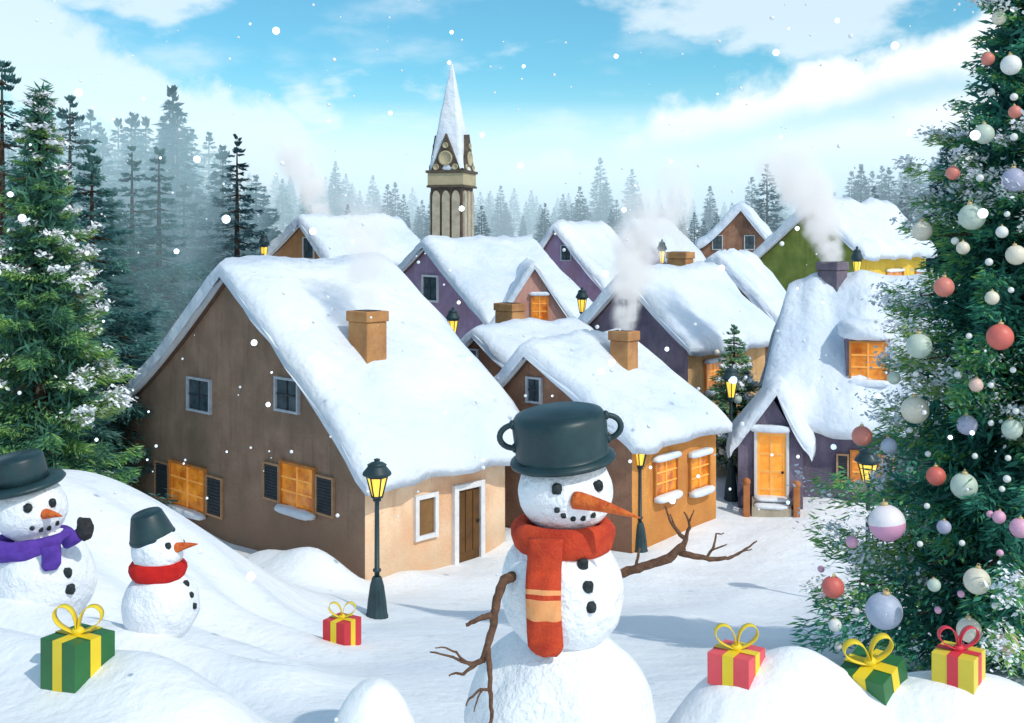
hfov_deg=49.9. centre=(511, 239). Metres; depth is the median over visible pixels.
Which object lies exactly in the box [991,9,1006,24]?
bauble
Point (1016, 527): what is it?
bauble
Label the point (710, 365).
window
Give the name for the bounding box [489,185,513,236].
fir tree
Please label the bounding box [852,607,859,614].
bauble
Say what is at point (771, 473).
door
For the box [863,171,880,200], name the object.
fir tree
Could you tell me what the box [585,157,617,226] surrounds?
fir tree
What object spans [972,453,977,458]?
bauble
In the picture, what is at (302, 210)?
fir tree
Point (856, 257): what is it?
street lamp
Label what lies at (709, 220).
fir tree
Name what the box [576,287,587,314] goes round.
street lamp
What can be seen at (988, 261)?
bauble
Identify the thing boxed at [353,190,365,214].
fir tree
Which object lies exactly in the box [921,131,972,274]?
fir tree
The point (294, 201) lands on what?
fir tree
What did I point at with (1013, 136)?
bauble
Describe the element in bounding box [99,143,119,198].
fir tree
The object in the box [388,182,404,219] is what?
fir tree
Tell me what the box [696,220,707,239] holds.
fir tree
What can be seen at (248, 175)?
fir tree
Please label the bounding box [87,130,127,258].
fir tree
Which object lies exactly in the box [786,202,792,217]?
fir tree
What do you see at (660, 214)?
fir tree
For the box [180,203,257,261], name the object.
fir tree
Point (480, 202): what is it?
fir tree
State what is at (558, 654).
snowman
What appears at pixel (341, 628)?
gift box
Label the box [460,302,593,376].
cottage
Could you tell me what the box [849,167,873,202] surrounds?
fir tree
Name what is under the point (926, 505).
bauble
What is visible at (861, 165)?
fir tree
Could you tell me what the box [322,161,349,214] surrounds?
fir tree
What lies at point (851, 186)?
fir tree
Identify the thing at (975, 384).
bauble
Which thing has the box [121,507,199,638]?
snowman
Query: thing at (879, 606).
bauble
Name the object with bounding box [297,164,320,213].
fir tree
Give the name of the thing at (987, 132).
bauble
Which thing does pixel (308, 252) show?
window
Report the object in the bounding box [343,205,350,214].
fir tree
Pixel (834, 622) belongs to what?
bauble
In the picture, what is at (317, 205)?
fir tree
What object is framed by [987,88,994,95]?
bauble
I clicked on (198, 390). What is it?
window
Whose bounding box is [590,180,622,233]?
fir tree
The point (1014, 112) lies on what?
bauble
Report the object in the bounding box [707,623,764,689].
gift box
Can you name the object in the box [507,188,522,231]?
fir tree
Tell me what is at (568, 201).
fir tree
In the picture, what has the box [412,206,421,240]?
fir tree
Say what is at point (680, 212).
fir tree
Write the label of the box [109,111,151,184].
fir tree
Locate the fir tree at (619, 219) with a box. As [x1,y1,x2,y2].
[610,200,625,234]
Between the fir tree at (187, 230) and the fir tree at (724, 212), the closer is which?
the fir tree at (187, 230)
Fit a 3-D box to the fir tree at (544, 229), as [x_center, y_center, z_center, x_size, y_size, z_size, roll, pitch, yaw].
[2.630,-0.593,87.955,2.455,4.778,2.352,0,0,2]
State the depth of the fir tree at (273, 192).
99.82 m
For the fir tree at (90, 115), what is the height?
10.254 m
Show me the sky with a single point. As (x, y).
(611, 112)
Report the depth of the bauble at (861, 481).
10.30 m
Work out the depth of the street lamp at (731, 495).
26.71 m
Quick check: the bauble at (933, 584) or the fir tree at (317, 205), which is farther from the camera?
the fir tree at (317, 205)
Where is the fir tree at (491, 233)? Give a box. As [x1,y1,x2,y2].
[489,198,502,236]
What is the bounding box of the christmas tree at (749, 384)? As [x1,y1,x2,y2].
[706,324,762,471]
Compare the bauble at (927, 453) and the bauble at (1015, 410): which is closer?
the bauble at (1015, 410)
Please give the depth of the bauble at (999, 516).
9.09 m
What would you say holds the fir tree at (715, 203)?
on the snowy ground
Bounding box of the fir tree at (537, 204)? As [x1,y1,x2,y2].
[532,196,541,230]
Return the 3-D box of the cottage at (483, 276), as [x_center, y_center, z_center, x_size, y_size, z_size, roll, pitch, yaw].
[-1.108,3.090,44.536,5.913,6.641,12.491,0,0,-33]
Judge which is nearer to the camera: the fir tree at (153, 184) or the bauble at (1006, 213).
the bauble at (1006, 213)
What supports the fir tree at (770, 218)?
on the snowy ground
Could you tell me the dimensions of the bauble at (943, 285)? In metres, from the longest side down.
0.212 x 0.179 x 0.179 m
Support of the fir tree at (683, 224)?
on the snowy ground
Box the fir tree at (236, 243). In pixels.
[167,133,269,316]
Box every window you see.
[154,459,223,519]
[186,376,211,414]
[262,459,334,520]
[273,376,299,414]
[302,237,314,258]
[413,491,438,541]
[421,275,438,302]
[468,348,478,359]
[525,376,542,404]
[530,292,549,320]
[560,245,571,260]
[623,297,636,320]
[639,238,649,252]
[652,451,682,503]
[688,447,714,497]
[704,357,724,395]
[712,235,722,249]
[744,235,754,249]
[836,449,893,490]
[849,341,888,386]
[886,268,904,275]
[915,269,932,273]
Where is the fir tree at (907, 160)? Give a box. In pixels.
[896,154,914,213]
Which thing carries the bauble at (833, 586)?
attached to the christmas tree at (947, 561)
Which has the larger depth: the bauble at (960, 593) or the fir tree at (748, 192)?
the fir tree at (748, 192)
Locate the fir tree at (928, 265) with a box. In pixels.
[917,143,954,270]
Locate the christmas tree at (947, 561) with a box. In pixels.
[786,0,1023,678]
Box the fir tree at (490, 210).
[479,193,497,233]
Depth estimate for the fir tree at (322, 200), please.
107.87 m
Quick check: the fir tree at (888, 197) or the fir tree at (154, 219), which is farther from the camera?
the fir tree at (888, 197)
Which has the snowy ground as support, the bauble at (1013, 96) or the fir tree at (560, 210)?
the fir tree at (560, 210)
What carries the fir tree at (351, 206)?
on the snowy ground
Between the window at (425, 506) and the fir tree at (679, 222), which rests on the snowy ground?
the fir tree at (679, 222)
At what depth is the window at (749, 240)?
62.24 m
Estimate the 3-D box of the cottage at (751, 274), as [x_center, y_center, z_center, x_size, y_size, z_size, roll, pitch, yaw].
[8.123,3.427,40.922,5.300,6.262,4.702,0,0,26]
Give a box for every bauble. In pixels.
[719,449,724,454]
[734,395,741,403]
[817,565,824,572]
[822,572,843,598]
[828,616,841,631]
[834,642,841,649]
[846,534,857,547]
[852,422,871,445]
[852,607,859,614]
[853,478,866,493]
[865,588,902,629]
[868,498,905,541]
[881,435,896,453]
[887,369,900,384]
[901,394,928,423]
[906,329,931,358]
[907,427,912,432]
[911,218,932,240]
[913,371,918,376]
[917,541,922,546]
[924,503,929,508]
[925,451,930,456]
[926,463,945,485]
[927,577,940,591]
[933,273,954,296]
[934,606,941,613]
[937,518,951,533]
[946,165,960,179]
[950,469,977,498]
[951,237,958,244]
[954,371,961,378]
[956,239,969,253]
[956,413,977,434]
[956,613,981,642]
[957,590,964,597]
[958,200,985,229]
[959,540,964,545]
[963,563,990,594]
[966,333,971,338]
[968,377,983,391]
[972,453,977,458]
[975,121,994,143]
[976,174,983,181]
[981,51,994,65]
[984,289,999,304]
[985,258,992,265]
[986,319,1013,349]
[986,510,992,517]
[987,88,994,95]
[988,382,993,387]
[988,420,993,425]
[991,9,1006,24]
[991,602,997,608]
[992,508,1005,523]
[995,224,1008,237]
[996,549,1003,556]
[997,631,1018,654]
[999,486,1004,491]
[1000,52,1021,74]
[1001,164,1023,191]
[1001,415,1022,438]
[1003,475,1010,482]
[1004,211,1009,216]
[1005,242,1023,264]
[1005,455,1010,460]
[1008,103,1021,118]
[1008,287,1013,292]
[1009,516,1023,537]
[1010,93,1017,100]
[1010,133,1017,140]
[1010,367,1015,372]
[1012,408,1019,413]
[1012,573,1023,586]
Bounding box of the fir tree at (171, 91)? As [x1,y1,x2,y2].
[133,85,209,254]
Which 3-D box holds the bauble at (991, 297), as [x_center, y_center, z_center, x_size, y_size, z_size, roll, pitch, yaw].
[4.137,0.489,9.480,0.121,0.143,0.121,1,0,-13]
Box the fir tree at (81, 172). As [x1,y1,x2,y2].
[65,137,108,218]
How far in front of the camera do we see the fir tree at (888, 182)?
115.93 m
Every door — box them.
[452,479,484,564]
[751,424,789,497]
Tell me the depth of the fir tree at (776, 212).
95.98 m
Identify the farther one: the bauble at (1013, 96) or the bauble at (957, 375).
the bauble at (1013, 96)
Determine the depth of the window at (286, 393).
22.11 m
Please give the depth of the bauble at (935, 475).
9.62 m
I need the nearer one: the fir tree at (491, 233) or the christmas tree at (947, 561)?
the christmas tree at (947, 561)
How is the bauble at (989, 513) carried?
attached to the christmas tree at (947, 561)
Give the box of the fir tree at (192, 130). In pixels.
[187,128,207,197]
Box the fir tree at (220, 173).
[206,148,242,254]
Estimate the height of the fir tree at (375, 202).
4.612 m
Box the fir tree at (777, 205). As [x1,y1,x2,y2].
[769,192,785,226]
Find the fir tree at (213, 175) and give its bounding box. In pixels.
[191,144,260,275]
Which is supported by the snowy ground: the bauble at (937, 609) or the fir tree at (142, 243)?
the fir tree at (142, 243)
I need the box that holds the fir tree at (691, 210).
[686,199,700,230]
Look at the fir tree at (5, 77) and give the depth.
24.97 m
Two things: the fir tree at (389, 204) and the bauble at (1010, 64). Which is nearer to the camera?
the bauble at (1010, 64)
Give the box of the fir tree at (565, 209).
[559,203,570,220]
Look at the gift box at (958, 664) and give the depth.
6.33 m
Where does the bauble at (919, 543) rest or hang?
attached to the christmas tree at (947, 561)
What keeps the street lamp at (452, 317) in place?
on the snowy ground
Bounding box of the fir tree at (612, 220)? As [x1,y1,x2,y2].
[606,209,617,233]
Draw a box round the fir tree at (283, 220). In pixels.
[269,179,295,229]
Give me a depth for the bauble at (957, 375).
9.59 m
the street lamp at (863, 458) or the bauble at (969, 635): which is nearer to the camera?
the bauble at (969, 635)
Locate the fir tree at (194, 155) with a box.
[181,133,209,196]
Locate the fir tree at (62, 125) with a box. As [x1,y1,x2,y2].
[58,119,75,168]
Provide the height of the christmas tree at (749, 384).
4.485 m
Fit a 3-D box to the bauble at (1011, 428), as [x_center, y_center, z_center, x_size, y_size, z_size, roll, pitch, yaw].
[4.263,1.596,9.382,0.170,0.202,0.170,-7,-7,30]
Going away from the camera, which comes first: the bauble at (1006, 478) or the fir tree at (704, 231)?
the bauble at (1006, 478)
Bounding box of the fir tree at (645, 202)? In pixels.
[642,194,652,217]
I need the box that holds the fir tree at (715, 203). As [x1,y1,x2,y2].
[707,196,718,226]
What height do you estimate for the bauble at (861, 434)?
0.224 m
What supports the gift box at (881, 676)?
on the snowy ground
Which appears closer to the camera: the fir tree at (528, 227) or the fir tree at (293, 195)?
the fir tree at (528, 227)
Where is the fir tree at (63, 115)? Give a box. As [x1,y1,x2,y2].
[10,94,176,438]
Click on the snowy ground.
(256, 650)
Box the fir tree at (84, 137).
[67,130,116,259]
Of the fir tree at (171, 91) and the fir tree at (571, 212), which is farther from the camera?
the fir tree at (571, 212)
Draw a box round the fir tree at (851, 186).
[843,171,859,198]
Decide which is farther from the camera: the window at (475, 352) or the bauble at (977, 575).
the window at (475, 352)
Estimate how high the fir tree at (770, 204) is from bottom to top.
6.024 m
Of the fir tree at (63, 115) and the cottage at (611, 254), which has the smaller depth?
the fir tree at (63, 115)
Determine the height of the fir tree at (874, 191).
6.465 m
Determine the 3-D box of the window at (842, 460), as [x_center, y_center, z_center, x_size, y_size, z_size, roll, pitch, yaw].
[8.478,5.527,26.393,1.338,0.944,0.262,0,0,13]
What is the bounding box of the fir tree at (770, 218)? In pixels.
[751,164,784,231]
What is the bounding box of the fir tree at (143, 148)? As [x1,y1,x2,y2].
[106,113,163,237]
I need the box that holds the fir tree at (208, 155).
[194,132,229,215]
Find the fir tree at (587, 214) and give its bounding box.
[581,198,591,220]
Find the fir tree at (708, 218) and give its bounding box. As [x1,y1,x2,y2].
[701,202,713,234]
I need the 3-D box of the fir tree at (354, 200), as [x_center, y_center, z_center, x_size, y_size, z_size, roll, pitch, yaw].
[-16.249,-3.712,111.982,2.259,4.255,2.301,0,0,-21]
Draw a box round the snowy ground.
[0,218,1023,722]
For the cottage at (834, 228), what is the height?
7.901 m
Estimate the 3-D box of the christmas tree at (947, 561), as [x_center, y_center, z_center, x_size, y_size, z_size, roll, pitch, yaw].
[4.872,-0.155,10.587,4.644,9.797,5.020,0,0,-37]
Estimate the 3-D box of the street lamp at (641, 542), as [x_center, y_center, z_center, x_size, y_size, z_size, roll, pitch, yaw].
[2.663,5.590,22.890,0.433,2.939,0.433,0,0,-13]
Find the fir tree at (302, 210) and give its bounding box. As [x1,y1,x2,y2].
[298,202,306,215]
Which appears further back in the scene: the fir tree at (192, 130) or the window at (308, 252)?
the fir tree at (192, 130)
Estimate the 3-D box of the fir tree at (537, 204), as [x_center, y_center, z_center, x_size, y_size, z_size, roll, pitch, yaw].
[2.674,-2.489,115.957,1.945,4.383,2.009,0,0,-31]
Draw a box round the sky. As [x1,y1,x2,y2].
[0,0,1001,225]
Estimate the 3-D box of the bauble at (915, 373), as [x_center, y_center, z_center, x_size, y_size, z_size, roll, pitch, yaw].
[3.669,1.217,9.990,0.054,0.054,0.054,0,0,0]
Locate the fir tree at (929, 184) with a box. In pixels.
[914,149,949,216]
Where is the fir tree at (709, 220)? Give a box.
[696,186,720,237]
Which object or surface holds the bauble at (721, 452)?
attached to the christmas tree at (749, 384)
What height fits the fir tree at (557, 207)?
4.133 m
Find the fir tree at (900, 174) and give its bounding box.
[890,172,909,204]
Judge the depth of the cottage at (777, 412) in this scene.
26.68 m
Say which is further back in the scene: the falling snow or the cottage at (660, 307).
the cottage at (660, 307)
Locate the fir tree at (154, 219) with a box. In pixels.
[102,198,199,295]
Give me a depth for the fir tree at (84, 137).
49.99 m
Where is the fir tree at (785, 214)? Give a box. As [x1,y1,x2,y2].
[772,190,790,230]
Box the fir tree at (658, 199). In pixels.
[651,190,665,219]
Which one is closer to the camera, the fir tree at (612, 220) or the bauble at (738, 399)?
the bauble at (738, 399)
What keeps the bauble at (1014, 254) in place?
attached to the christmas tree at (947, 561)
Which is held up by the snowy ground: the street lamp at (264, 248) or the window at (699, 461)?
the street lamp at (264, 248)
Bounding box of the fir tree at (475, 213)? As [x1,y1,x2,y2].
[474,197,478,232]
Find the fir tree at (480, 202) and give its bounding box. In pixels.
[474,192,490,233]
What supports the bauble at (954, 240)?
attached to the christmas tree at (947, 561)
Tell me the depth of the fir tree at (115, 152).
65.34 m
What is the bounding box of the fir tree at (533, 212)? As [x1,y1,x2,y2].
[523,190,537,230]
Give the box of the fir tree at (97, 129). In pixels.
[81,122,116,178]
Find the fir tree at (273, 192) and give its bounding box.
[262,173,286,222]
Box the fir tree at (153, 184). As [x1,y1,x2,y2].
[141,124,185,223]
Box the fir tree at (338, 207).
[324,167,345,215]
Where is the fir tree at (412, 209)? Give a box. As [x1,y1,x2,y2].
[404,188,423,229]
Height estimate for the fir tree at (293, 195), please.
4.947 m
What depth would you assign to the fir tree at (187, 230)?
43.70 m
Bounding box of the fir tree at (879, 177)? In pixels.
[873,165,894,203]
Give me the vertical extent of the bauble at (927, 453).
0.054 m
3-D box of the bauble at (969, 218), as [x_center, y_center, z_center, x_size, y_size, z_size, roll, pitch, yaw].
[4.137,-0.228,9.902,0.234,0.277,0.234,-7,-4,-10]
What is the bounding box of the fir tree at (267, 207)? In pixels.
[258,186,274,229]
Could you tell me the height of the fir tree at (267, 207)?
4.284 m
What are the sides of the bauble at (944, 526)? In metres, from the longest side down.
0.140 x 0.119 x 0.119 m
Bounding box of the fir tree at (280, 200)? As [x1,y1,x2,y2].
[272,179,292,223]
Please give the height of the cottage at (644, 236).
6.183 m
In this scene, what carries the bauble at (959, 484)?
attached to the christmas tree at (947, 561)
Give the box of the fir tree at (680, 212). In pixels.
[669,187,693,234]
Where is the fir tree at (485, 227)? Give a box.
[474,205,490,235]
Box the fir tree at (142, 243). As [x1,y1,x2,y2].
[104,145,186,352]
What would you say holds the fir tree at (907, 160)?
on the snowy ground
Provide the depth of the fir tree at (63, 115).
30.05 m
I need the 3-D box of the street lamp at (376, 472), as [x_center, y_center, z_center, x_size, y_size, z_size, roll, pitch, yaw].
[-1.952,4.590,15.908,0.423,2.874,0.423,0,0,0]
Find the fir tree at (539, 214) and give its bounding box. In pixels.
[532,205,545,240]
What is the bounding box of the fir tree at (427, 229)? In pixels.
[421,201,429,239]
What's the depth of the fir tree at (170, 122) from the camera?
67.20 m
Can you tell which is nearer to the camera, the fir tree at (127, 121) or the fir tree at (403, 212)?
the fir tree at (127, 121)
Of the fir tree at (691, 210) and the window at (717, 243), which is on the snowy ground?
the fir tree at (691, 210)
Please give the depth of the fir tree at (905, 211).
83.91 m
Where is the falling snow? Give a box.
[0,0,995,721]
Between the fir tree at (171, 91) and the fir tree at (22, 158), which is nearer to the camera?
the fir tree at (22, 158)
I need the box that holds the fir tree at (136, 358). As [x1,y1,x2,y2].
[10,146,165,494]
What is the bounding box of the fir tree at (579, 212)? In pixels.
[570,186,587,221]
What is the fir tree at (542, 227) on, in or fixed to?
on the snowy ground
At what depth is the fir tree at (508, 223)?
99.77 m
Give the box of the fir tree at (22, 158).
[5,147,99,321]
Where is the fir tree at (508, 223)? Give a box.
[495,202,515,236]
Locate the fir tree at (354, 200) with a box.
[344,183,360,214]
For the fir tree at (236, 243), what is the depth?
41.92 m
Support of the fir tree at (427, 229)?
on the snowy ground
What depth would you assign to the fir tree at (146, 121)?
60.49 m
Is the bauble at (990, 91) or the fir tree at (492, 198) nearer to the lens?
the bauble at (990, 91)
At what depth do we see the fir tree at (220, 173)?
58.95 m
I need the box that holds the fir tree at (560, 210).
[556,194,568,220]
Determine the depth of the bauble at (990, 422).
9.47 m
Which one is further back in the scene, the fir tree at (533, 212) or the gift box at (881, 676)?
the fir tree at (533, 212)
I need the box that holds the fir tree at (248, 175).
[239,173,253,223]
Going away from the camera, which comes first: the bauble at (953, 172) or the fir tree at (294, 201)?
the bauble at (953, 172)
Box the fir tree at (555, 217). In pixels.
[549,207,556,225]
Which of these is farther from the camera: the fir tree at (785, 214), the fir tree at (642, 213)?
the fir tree at (785, 214)
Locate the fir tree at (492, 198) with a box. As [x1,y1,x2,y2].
[482,191,495,230]
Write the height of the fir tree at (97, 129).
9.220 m
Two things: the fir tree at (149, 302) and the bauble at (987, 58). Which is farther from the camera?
the fir tree at (149, 302)
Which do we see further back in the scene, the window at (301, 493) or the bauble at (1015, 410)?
the window at (301, 493)
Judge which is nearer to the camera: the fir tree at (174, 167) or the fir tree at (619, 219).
the fir tree at (174, 167)
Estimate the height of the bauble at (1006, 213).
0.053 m
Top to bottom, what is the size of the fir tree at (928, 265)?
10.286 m
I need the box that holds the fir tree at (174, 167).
[143,104,225,258]
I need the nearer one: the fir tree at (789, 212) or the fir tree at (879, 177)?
the fir tree at (879, 177)
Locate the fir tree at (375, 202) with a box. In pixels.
[370,190,382,213]
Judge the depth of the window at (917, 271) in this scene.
51.23 m
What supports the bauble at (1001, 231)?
attached to the christmas tree at (947, 561)
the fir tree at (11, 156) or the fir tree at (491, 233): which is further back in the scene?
the fir tree at (491, 233)
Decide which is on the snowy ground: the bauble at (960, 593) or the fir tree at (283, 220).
the fir tree at (283, 220)
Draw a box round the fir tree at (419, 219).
[414,200,428,239]
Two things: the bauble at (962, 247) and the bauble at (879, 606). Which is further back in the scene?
the bauble at (962, 247)
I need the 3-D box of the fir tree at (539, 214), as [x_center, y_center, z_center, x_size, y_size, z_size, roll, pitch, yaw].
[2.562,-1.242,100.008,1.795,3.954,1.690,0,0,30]
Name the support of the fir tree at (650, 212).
on the snowy ground
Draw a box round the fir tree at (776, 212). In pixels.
[768,204,779,231]
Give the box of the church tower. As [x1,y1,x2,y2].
[425,64,477,237]
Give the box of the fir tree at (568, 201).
[561,193,573,219]
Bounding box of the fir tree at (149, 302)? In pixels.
[80,187,171,367]
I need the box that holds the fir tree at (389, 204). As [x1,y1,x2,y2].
[379,184,395,216]
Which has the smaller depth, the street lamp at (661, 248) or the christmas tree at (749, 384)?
the christmas tree at (749, 384)
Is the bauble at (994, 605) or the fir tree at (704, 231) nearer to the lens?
the bauble at (994, 605)
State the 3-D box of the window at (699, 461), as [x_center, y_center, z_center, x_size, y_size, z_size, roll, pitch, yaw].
[4.269,5.214,24.680,0.266,1.027,1.012,0,0,40]
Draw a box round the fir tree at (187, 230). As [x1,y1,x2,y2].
[143,184,224,328]
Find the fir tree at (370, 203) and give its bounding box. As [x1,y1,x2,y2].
[361,175,381,214]
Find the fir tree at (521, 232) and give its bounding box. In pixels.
[517,216,526,235]
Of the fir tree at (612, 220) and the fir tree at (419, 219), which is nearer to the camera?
the fir tree at (612, 220)
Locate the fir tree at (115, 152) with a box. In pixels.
[101,118,139,207]
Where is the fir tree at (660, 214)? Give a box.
[656,204,666,217]
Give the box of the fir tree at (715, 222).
[711,214,719,229]
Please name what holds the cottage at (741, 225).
on the snowy ground
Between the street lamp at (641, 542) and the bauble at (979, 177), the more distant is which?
the street lamp at (641, 542)
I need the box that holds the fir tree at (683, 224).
[679,217,691,240]
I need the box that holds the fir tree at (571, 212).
[566,204,574,220]
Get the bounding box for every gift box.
[40,604,114,693]
[323,601,360,645]
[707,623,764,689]
[840,633,907,705]
[931,625,984,694]
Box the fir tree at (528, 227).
[518,201,534,234]
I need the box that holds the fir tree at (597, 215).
[593,204,603,221]
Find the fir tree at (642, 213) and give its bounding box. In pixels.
[633,197,646,217]
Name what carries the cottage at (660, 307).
on the snowy ground
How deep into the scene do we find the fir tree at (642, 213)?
93.93 m
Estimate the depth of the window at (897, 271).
49.02 m
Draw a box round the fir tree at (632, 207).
[617,169,646,227]
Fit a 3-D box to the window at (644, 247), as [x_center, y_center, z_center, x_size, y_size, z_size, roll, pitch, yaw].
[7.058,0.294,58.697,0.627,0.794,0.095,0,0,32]
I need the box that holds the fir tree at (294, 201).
[280,174,299,220]
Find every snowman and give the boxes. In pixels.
[0,449,97,614]
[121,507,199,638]
[430,401,756,722]
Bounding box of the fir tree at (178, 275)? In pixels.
[123,146,211,350]
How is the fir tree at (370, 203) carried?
on the snowy ground
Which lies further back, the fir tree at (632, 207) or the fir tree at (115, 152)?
the fir tree at (632, 207)
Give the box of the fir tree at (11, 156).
[4,138,17,194]
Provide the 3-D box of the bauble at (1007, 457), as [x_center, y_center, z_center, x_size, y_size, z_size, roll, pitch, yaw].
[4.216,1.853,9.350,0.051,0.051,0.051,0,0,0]
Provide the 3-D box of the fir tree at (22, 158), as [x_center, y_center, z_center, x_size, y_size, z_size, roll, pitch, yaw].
[-16.097,0.075,38.013,7.823,7.888,7.122,0,0,0]
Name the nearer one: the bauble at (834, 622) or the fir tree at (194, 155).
the bauble at (834, 622)
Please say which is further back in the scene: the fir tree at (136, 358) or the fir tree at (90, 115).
the fir tree at (90, 115)
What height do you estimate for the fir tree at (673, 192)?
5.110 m
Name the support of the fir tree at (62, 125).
on the snowy ground
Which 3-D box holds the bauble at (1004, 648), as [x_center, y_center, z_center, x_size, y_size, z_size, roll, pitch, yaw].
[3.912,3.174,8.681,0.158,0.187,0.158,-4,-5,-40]
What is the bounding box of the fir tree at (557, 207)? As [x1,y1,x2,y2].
[551,198,561,222]
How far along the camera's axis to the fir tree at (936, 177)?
83.57 m
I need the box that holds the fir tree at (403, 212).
[396,194,413,231]
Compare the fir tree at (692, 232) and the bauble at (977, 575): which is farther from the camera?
the fir tree at (692, 232)
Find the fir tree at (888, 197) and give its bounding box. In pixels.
[877,167,911,220]
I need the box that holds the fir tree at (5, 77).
[0,60,177,504]
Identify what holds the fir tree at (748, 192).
on the snowy ground
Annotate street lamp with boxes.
[259,231,269,254]
[362,458,391,619]
[446,307,459,332]
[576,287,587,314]
[635,454,647,552]
[657,239,666,263]
[722,365,739,501]
[851,246,862,270]
[854,446,881,600]
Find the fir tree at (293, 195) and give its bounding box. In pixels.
[286,177,299,215]
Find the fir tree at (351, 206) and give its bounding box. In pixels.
[336,174,357,214]
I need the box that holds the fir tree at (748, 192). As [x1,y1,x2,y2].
[745,177,765,222]
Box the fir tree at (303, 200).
[294,185,310,217]
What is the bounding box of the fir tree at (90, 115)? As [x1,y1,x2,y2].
[74,108,101,174]
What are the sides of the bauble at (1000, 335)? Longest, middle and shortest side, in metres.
0.261 x 0.221 x 0.221 m
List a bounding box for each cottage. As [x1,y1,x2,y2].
[113,252,519,579]
[267,213,419,265]
[398,234,592,338]
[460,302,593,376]
[494,328,732,552]
[539,219,642,301]
[578,251,774,415]
[618,217,705,266]
[694,201,772,258]
[704,248,785,360]
[726,261,965,517]
[753,196,936,290]
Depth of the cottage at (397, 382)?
22.65 m
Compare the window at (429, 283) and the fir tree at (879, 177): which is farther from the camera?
the fir tree at (879, 177)
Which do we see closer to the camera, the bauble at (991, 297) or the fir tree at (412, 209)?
the bauble at (991, 297)
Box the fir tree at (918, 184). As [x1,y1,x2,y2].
[907,165,927,224]
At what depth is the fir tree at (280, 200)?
99.82 m
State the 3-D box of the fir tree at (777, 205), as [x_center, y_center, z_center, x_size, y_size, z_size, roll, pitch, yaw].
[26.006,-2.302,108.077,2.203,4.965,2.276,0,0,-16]
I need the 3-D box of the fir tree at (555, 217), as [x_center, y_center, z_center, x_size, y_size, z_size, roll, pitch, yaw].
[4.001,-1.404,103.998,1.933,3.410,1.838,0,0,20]
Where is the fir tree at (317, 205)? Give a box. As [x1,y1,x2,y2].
[312,185,324,213]
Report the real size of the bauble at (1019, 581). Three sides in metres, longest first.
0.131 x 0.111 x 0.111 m
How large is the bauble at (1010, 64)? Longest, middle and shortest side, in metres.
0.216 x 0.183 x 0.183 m
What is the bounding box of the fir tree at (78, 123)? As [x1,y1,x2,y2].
[59,115,99,205]
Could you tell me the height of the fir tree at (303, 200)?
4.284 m
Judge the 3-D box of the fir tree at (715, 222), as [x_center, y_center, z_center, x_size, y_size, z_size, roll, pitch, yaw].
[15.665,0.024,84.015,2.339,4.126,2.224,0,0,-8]
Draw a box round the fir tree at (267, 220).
[233,175,281,252]
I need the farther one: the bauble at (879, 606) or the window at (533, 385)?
the window at (533, 385)
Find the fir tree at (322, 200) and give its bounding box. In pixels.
[317,177,330,214]
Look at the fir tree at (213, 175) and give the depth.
50.21 m
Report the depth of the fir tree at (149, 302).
33.01 m
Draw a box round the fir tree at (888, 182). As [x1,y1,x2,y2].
[883,167,894,199]
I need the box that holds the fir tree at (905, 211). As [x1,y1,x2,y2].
[896,182,918,222]
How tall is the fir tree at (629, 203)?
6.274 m
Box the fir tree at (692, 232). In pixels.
[687,212,701,243]
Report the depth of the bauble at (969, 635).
8.79 m
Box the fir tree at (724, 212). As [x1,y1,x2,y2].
[719,202,727,217]
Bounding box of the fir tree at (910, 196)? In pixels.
[897,172,924,223]
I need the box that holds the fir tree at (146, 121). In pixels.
[125,116,169,222]
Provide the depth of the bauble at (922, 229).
10.40 m
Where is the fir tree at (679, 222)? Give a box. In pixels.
[676,220,684,234]
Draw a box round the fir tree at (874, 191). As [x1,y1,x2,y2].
[871,186,879,198]
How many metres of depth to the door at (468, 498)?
22.27 m
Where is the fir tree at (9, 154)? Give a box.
[4,134,18,228]
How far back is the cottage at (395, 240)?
57.03 m
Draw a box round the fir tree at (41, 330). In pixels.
[0,77,143,490]
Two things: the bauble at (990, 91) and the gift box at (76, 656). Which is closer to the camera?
the gift box at (76, 656)
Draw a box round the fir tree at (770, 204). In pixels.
[762,182,778,219]
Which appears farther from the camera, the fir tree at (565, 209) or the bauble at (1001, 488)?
the fir tree at (565, 209)
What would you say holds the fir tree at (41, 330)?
on the snowy ground
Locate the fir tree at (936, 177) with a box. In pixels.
[917,149,954,219]
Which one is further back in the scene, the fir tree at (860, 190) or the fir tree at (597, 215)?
the fir tree at (597, 215)
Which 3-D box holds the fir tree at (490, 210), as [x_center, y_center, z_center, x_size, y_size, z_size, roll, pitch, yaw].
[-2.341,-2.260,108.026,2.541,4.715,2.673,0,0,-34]
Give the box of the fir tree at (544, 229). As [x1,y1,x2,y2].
[534,203,552,242]
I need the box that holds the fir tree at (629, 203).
[622,179,640,222]
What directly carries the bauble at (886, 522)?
attached to the christmas tree at (947, 561)
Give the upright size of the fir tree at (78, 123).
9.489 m
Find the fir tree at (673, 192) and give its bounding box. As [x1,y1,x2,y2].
[665,189,679,221]
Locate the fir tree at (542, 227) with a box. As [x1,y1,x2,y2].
[537,211,547,238]
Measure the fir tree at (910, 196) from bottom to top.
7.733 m
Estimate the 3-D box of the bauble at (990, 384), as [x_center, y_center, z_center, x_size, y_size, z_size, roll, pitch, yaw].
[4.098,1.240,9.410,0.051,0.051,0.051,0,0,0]
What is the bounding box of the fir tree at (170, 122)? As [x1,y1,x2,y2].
[148,99,200,220]
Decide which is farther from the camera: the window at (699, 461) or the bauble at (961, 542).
the window at (699, 461)
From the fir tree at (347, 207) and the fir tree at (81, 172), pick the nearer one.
the fir tree at (81, 172)
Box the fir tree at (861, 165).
[852,164,871,201]
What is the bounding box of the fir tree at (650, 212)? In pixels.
[645,203,653,219]
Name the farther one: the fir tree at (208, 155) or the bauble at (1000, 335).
the fir tree at (208, 155)

